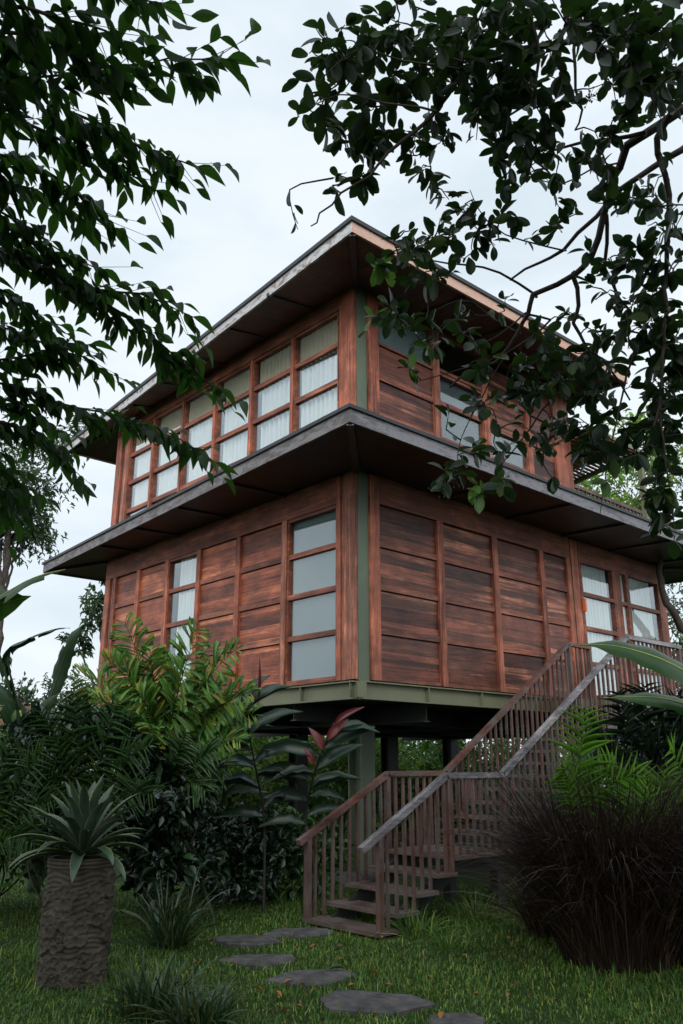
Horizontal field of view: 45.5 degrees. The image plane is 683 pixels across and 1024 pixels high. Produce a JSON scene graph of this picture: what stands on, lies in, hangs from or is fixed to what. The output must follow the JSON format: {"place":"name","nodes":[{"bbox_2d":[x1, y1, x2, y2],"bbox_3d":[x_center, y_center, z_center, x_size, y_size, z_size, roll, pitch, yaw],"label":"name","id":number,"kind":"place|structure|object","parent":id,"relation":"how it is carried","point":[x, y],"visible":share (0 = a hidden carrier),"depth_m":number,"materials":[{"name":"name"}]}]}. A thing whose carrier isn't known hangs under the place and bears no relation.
{"place":"outdoors","nodes":[
{"label":"outdoors","id":0,"kind":"place"},
{"bbox_2d":[0,788,682,1023],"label":"ground","id":1,"kind":"structure","parent":0,"point":[120,879],"depth_m":6.98,"materials":[{"name":"green plant"}]},
{"bbox_2d":[0,569,65,620],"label":"banana plant","id":2,"kind":"object","parent":1,"relation":"on","point":[12,600],"visible":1,"depth_m":5.09,"materials":[{"name":"green plant"}]},
{"bbox_2d":[0,732,66,866],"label":"feather palm","id":3,"kind":"object","parent":1,"relation":"on","point":[12,830],"visible":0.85,"depth_m":7.96,"materials":[{"name":"green plant"}]},
{"bbox_2d":[0,703,70,896],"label":"broadleaf shrub","id":4,"kind":"object","parent":1,"relation":"on","point":[39,863],"visible":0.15,"depth_m":9.41,"materials":[{"name":"green plant"}]},
{"bbox_2d":[0,703,76,761],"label":"garden hut","id":5,"kind":"object","parent":1,"relation":"on","point":[3,723],"visible":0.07,"depth_m":20.75,"materials":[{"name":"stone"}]},
{"bbox_2d":[0,623,83,892],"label":"banana plant","id":6,"kind":"object","parent":1,"relation":"on","point":[13,702],"visible":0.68,"depth_m":11.27,"materials":[{"name":"green plant"}]},
{"bbox_2d":[0,411,88,653],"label":"garden tree","id":7,"kind":"object","parent":1,"relation":"on","point":[41,534],"visible":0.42,"depth_m":32.27,"materials":[{"name":"green plant"}]},
{"bbox_2d":[0,666,96,715],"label":"garden tree","id":8,"kind":"object","parent":1,"relation":"on","point":[28,694],"visible":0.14,"depth_m":29.08,"materials":[{"name":"green plant"}]},
{"bbox_2d":[35,853,115,992],"bbox_3d":[-2.179,3.358,6.700,0.580,0.970,0.582,15,-23,-40],"label":"stone pot","id":9,"kind":"object","parent":1,"relation":"on","point":[76,923],"visible":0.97,"depth_m":6.50,"materials":[{"name":"stone"}]},
{"bbox_2d":[7,774,148,881],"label":"agave","id":10,"kind":"object","parent":9,"relation":"in","point":[82,830],"visible":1,"depth_m":6.78,"materials":[{"name":"green plant"}]},
{"bbox_2d":[55,581,105,767],"bbox_3d":[-6.641,4.382,24.995,4.206,9.815,2.108,6,-18,-19],"label":"garden tree","id":11,"kind":"object","parent":1,"relation":"on","point":[96,607],"visible":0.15,"depth_m":24.91,"materials":[{"name":"green plant"}]},
{"bbox_2d":[0,695,177,901],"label":"broadleaf shrub","id":12,"kind":"object","parent":1,"relation":"on","point":[13,732],"visible":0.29,"depth_m":9.03,"materials":[{"name":"green plant"}]},
{"bbox_2d":[15,689,168,828],"bbox_3d":[-2.505,3.050,8.231,1.603,2.430,0.703,-1,-17,3],"label":"feather palm","id":13,"kind":"object","parent":1,"relation":"on","point":[129,790],"visible":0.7,"depth_m":8.36,"materials":[{"name":"green plant"}]},
{"bbox_2d":[0,0,270,563],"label":"overhanging tree","id":14,"kind":"object","parent":1,"relation":"on","point":[32,49],"visible":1,"depth_m":3.83,"materials":[{"name":"green plant"}]},
{"bbox_2d":[33,946,242,1023],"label":"strap leaf clump","id":15,"kind":"object","parent":1,"relation":"on","point":[142,996],"visible":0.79,"depth_m":5.71,"materials":[{"name":"green plant"}]},
{"bbox_2d":[116,816,206,914],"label":"broadleaf shrub","id":16,"kind":"object","parent":1,"relation":"on","point":[130,884],"visible":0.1,"depth_m":9.47,"materials":[{"name":"green plant"}]},
{"bbox_2d":[71,610,263,916],"bbox_3d":[-2.043,2.862,9.359,1.730,3.451,2.011,15,-23,-40],"label":"fishtail palm","id":17,"kind":"object","parent":1,"relation":"on","point":[208,717],"visible":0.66,"depth_m":9.61,"materials":[{"name":"green plant"}]},
{"bbox_2d":[112,747,229,924],"bbox_3d":[-2.023,3.639,9.230,1.439,1.903,1.505,15,-23,-40],"label":"broadleaf shrub","id":18,"kind":"object","parent":1,"relation":"on","point":[160,846],"visible":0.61,"depth_m":9.00,"materials":[{"name":"green plant"}]},
{"bbox_2d":[156,721,238,921],"bbox_3d":[-1.640,3.499,9.224,0.969,2.168,0.604,-3,-17,11],"label":"feather palm","id":19,"kind":"object","parent":1,"relation":"on","point":[198,780],"visible":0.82,"depth_m":9.25,"materials":[{"name":"green plant"}]},
{"bbox_2d":[120,964,286,1023],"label":"strap leaf clump","id":20,"kind":"object","parent":1,"relation":"on","point":[199,1016],"visible":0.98,"depth_m":5.35,"materials":[{"name":"green plant"}]},
{"bbox_2d":[110,866,324,968],"bbox_3d":[-1.787,3.905,8.150,2.415,0.744,2.669,15,-23,-40],"label":"strap leaf clump","id":21,"kind":"object","parent":1,"relation":"on","point":[158,919],"visible":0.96,"depth_m":7.79,"materials":[{"name":"green plant"}]},
{"bbox_2d":[205,718,272,898],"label":"ginger plant","id":22,"kind":"object","parent":1,"relation":"on","point":[237,788],"visible":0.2,"depth_m":10.81,"materials":[{"name":"green plant"}]},
{"bbox_2d":[174,800,312,912],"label":"broadleaf shrub","id":23,"kind":"object","parent":1,"relation":"on","point":[235,839],"visible":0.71,"depth_m":10.29,"materials":[{"name":"green plant"}]},
{"bbox_2d":[209,934,280,947],"bbox_3d":[-0.939,4.261,8.068,0.505,0.072,0.640,15,-23,-40],"label":"stepping stone","id":24,"kind":"object","parent":1,"relation":"on","point":[250,941],"visible":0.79,"depth_m":7.98,"materials":[{"name":"stone"}]},
{"bbox_2d":[197,865,300,905],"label":"strap leaf clump","id":25,"kind":"object","parent":1,"relation":"on","point":[214,893],"visible":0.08,"depth_m":10.70,"materials":[{"name":"green plant"}]},
{"bbox_2d":[218,954,294,969],"bbox_3d":[-0.753,3.994,7.207,0.678,0.073,0.425,0,-17,0],"label":"stepping stone","id":26,"kind":"object","parent":1,"relation":"on","point":[251,959],"visible":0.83,"depth_m":7.20,"materials":[{"name":"stone"}]},
{"bbox_2d":[214,658,313,912],"bbox_3d":[-1.059,3.317,10.004,1.539,2.967,1.040,3,-17,-10],"label":"ginger plant","id":27,"kind":"object","parent":1,"relation":"on","point":[245,778],"visible":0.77,"depth_m":10.17,"materials":[{"name":"green plant"}]},
{"bbox_2d":[212,733,337,821],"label":"broadleaf shrub","id":28,"kind":"object","parent":1,"relation":"on","point":[261,763],"visible":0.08,"depth_m":21.36,"materials":[{"name":"green plant"}]},
{"bbox_2d":[263,928,332,939],"bbox_3d":[-0.438,4.362,8.392,0.720,0.070,0.474,-2,-17,6],"label":"stepping stone","id":29,"kind":"object","parent":1,"relation":"on","point":[298,932],"visible":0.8,"depth_m":8.35,"materials":[{"name":"stone"}]},
{"bbox_2d":[241,805,355,902],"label":"broadleaf shrub","id":30,"kind":"object","parent":1,"relation":"on","point":[286,877],"visible":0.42,"depth_m":10.66,"materials":[{"name":"green plant"}]},
{"bbox_2d":[266,968,355,989],"bbox_3d":[-0.224,3.827,6.669,0.533,0.075,0.630,-11,-20,31],"label":"stepping stone","id":31,"kind":"object","parent":1,"relation":"on","point":[317,976],"visible":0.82,"depth_m":6.58,"materials":[{"name":"stone"}]},
{"bbox_2d":[328,964,343,968],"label":"fallen leaf","id":32,"kind":"object","parent":31,"relation":"on","point":[334,966],"visible":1,"depth_m":6.81,"materials":[{"name":"green plant"}]},
{"bbox_2d":[257,707,379,912],"bbox_3d":[-0.313,3.636,10.022,1.594,2.368,0.966,-1,-17,5],"label":"ginger plant","id":33,"kind":"object","parent":1,"relation":"on","point":[342,731],"visible":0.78,"depth_m":10.13,"materials":[{"name":"green plant"}]},
{"bbox_2d":[23,688,629,801],"bbox_3d":[0.406,10.020,35.310,57.299,5.711,11.809,0,-17,0],"label":"distant foliage","id":34,"kind":"object","parent":1,"relation":"on","point":[33,690],"visible":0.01,"depth_m":33.33,"materials":[{"name":"green plant"}]},
{"bbox_2d":[95,735,581,830],"bbox_3d":[0.109,7.576,24.811,17.239,3.903,8.142,0,-17,0],"label":"garden foliage","id":35,"kind":"object","parent":1,"relation":"on","point":[248,798],"visible":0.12,"depth_m":22.99,"materials":[{"name":"green plant"}]},
{"bbox_2d":[46,726,630,841],"bbox_3d":[-1.212,6.746,20.422,26.915,2.879,9.491,-2,-17,8],"label":"border foliage","id":36,"kind":"object","parent":1,"relation":"on","point":[112,770],"depth_m":19.27,"materials":[{"name":"green plant"}]},
{"bbox_2d":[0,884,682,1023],"bbox_3d":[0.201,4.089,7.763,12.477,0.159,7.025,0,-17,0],"label":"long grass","id":37,"kind":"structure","parent":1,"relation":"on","point":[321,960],"depth_m":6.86,"materials":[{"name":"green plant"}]},
{"bbox_2d":[259,735,435,826],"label":"broadleaf shrub","id":38,"kind":"object","parent":1,"relation":"on","point":[342,760],"visible":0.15,"depth_m":22.22,"materials":[{"name":"green plant"}]},
{"bbox_2d":[42,215,682,881],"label":"stilt house","id":39,"kind":"structure","parent":1,"relation":"on","point":[330,559],"depth_m":13.49,"materials":[{"name":"brown wood"}]},
{"bbox_2d":[125,419,158,518],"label":"window","id":40,"kind":"structure","parent":39,"relation":"in","point":[141,481],"depth_m":17.33,"materials":[{"name":"red wood"}]},
{"bbox_2d":[150,402,186,505],"bbox_3d":[-3.458,-0.871,16.451,0.213,2.600,1.086,15,-23,-40],"label":"window","id":41,"kind":"structure","parent":39,"relation":"in","point":[168,471],"depth_m":16.58,"materials":[{"name":"red wood"}]},
{"bbox_2d":[162,551,196,698],"bbox_3d":[-2.872,2.055,14.844,0.168,2.620,1.040,15,-23,-40],"label":"window","id":42,"kind":"structure","parent":39,"relation":"in","point":[186,591],"depth_m":15.04,"materials":[{"name":"red wood"}]},
{"bbox_2d":[180,386,212,490],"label":"window","id":43,"kind":"structure","parent":39,"relation":"in","point":[201,436],"depth_m":15.83,"materials":[{"name":"red wood"}]},
{"bbox_2d":[213,363,249,472],"bbox_3d":[-1.918,-1.367,14.844,0.213,2.600,1.096,15,-23,-40],"label":"window","id":44,"kind":"structure","parent":39,"relation":"in","point":[234,438],"depth_m":14.99,"materials":[{"name":"red wood"}]},
{"bbox_2d":[251,339,290,453],"bbox_3d":[-1.134,-1.619,14.027,0.213,2.600,1.117,15,-23,-40],"label":"window","id":45,"kind":"structure","parent":39,"relation":"in","point":[274,420],"depth_m":14.19,"materials":[{"name":"white wood"}]},
{"bbox_2d":[285,505,341,686],"bbox_3d":[-0.419,1.264,12.245,0.114,2.600,1.160,15,-23,-40],"label":"window","id":46,"kind":"structure","parent":39,"relation":"in","point":[311,562],"depth_m":12.31,"materials":[{"name":"grey wood"}]},
{"bbox_2d":[293,311,338,431],"bbox_3d":[-0.340,-1.874,13.199,0.212,2.600,1.127,15,-23,-40],"label":"window","id":47,"kind":"structure","parent":39,"relation":"in","point":[319,398],"depth_m":13.35,"materials":[{"name":"white wood"}]},
{"bbox_2d":[378,302,432,369],"bbox_3d":[1.029,-2.908,13.562,1.320,0.770,0.114,15,-23,-40],"label":"window","id":48,"kind":"structure","parent":39,"relation":"in","point":[394,343],"depth_m":13.58,"materials":[{"name":"clear glass"}]},
{"bbox_2d":[438,334,481,390],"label":"window","id":49,"kind":"structure","parent":39,"relation":"in","point":[458,346],"depth_m":14.53,"materials":[{"name":"red wood"}]},
{"bbox_2d":[440,373,484,451],"bbox_3d":[2.065,-1.305,14.061,1.190,2.020,0.114,15,-23,-40],"label":"window","id":50,"kind":"structure","parent":39,"relation":"in","point":[475,428],"depth_m":14.21,"materials":[{"name":"red wood"}]},
{"bbox_2d":[491,431,528,471],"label":"window","id":51,"kind":"structure","parent":39,"relation":"in","point":[517,461],"depth_m":15.11,"materials":[{"name":"red wood"}]},
{"bbox_2d":[578,559,625,694],"bbox_3d":[5.009,2.310,15.772,1.300,2.680,0.219,15,-23,-40],"label":"door","id":52,"kind":"structure","parent":39,"relation":"in","point":[596,621],"depth_m":15.91,"materials":[{"name":"white wood"}]},
{"bbox_2d":[542,635,682,753],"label":"entrance deck","id":53,"kind":"structure","parent":39,"relation":"attached to","point":[634,639],"depth_m":13.59,"materials":[{"name":"brown wood"}]},
{"bbox_2d":[618,571,637,687],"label":"window","id":54,"kind":"structure","parent":39,"relation":"in","point":[622,578],"depth_m":16.60,"materials":[{"name":"red wood"}]},
{"bbox_2d":[626,573,669,692],"bbox_3d":[6.352,2.683,16.980,1.390,2.680,0.167,15,-23,-40],"label":"door","id":55,"kind":"structure","parent":39,"relation":"in","point":[641,612],"depth_m":17.17,"materials":[{"name":"red wood"}]},
{"bbox_2d":[193,880,531,1014],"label":"leaf litter","id":56,"kind":"object","parent":1,"relation":"on","point":[286,980],"visible":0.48,"depth_m":6.96,"materials":[{"name":"brown plant"}]},
{"bbox_2d":[320,990,434,1017],"bbox_3d":[0.247,3.598,5.930,0.850,0.078,0.502,-5,-18,14],"label":"stepping stone","id":57,"kind":"object","parent":1,"relation":"on","point":[362,1002],"visible":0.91,"depth_m":5.88,"materials":[{"name":"stone"}]},
{"bbox_2d":[371,897,470,938],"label":"weed tuft","id":58,"kind":"object","parent":1,"relation":"on","point":[417,929],"visible":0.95,"depth_m":8.34,"materials":[{"name":"green plant"}]},
{"bbox_2d":[330,762,516,860],"bbox_3d":[1.399,5.307,14.363,3.554,1.742,1.998,2,-17,-5],"label":"broadleaf shrub","id":59,"kind":"object","parent":1,"relation":"on","point":[343,794],"visible":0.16,"depth_m":14.20,"materials":[{"name":"green plant"}]},
{"bbox_2d":[411,924,487,956],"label":"weed tuft","id":60,"kind":"object","parent":1,"relation":"on","point":[445,943],"visible":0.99,"depth_m":7.71,"materials":[{"name":"green plant"}]},
{"bbox_2d":[429,1012,485,1023],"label":"stepping stone","id":61,"kind":"object","parent":1,"relation":"on","point":[460,1018],"visible":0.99,"depth_m":5.50,"materials":[{"name":"stone"}]},
{"bbox_2d":[438,1011,443,1017],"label":"fallen leaf","id":62,"kind":"object","parent":61,"relation":"on","point":[440,1014],"visible":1,"depth_m":5.58,"materials":[{"name":"orange plant"}]},
{"bbox_2d":[295,635,632,938],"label":"staircase","id":63,"kind":"structure","parent":1,"relation":"on","point":[376,886],"depth_m":9.75,"materials":[{"name":"brown wood"}]},
{"bbox_2d":[434,884,520,926],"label":"weed tuft","id":64,"kind":"object","parent":1,"relation":"on","point":[477,913],"visible":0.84,"depth_m":9.14,"materials":[{"name":"green plant"}]},
{"bbox_2d":[281,0,682,559],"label":"broadleaf tree","id":65,"kind":"object","parent":1,"relation":"on","point":[635,74],"visible":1,"depth_m":3.91,"materials":[{"name":"green plant"}]},
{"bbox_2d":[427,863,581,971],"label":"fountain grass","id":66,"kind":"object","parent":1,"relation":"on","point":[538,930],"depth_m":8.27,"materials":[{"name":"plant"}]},
{"bbox_2d":[517,765,673,829],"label":"broadleaf shrub","id":67,"kind":"object","parent":1,"relation":"on","point":[573,792],"depth_m":12.41,"materials":[{"name":"green plant"}]},
{"bbox_2d":[542,704,677,844],"bbox_3d":[2.571,3.024,7.842,1.395,2.252,0.615,0,-17,0],"label":"areca palm","id":68,"kind":"object","parent":1,"relation":"on","point":[594,745],"visible":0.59,"depth_m":7.91,"materials":[{"name":"green plant"}]},
{"bbox_2d":[569,399,682,515],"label":"garden tree","id":69,"kind":"object","parent":1,"relation":"on","point":[627,499],"visible":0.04,"depth_m":22.12,"materials":[{"name":"green plant"}]},
{"bbox_2d":[573,640,682,714],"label":"banana plant","id":70,"kind":"object","parent":1,"relation":"on","point":[655,660],"visible":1,"depth_m":5.51,"materials":[{"name":"green plant"}]},
{"bbox_2d":[581,434,682,642],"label":"garden tree","id":71,"kind":"object","parent":1,"relation":"on","point":[671,622],"visible":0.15,"depth_m":31.32,"materials":[{"name":"green plant"}]},
{"bbox_2d":[583,679,682,812],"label":"fan palm","id":72,"kind":"object","parent":1,"relation":"on","point":[655,732],"visible":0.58,"depth_m":9.09,"materials":[{"name":"green plant"}]},
{"bbox_2d":[596,689,682,824],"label":"broadleaf shrub","id":73,"kind":"object","parent":1,"relation":"on","point":[664,715],"visible":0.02,"depth_m":10.00,"materials":[{"name":"green plant"}]},
{"bbox_2d":[619,636,682,746],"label":"garden tree","id":74,"kind":"object","parent":1,"relation":"on","point":[678,643],"visible":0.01,"depth_m":23.47,"materials":[{"name":"green plant"}]},
{"bbox_2d":[632,734,682,813],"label":"areca palm","id":75,"kind":"object","parent":1,"relation":"on","point":[672,750],"visible":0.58,"depth_m":8.20,"materials":[{"name":"green plant"}]},
{"bbox_2d":[656,558,682,633],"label":"leaning tree","id":76,"kind":"object","parent":1,"relation":"on","point":[673,612],"visible":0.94,"depth_m":16.99,"materials":[{"name":"brown plant"}]},
{"bbox_2d":[0,0,682,768],"label":"sky","id":77,"kind":"structure","parent":0,"point":[226,247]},
{"bbox_2d":[348,733,682,973],"bbox_3d":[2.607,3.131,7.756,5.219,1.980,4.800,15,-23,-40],"label":"fountain grass","id":78,"kind":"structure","parent":0,"point":[604,926],"depth_m":6.94,"materials":[{"name":"plant"}]}
]}

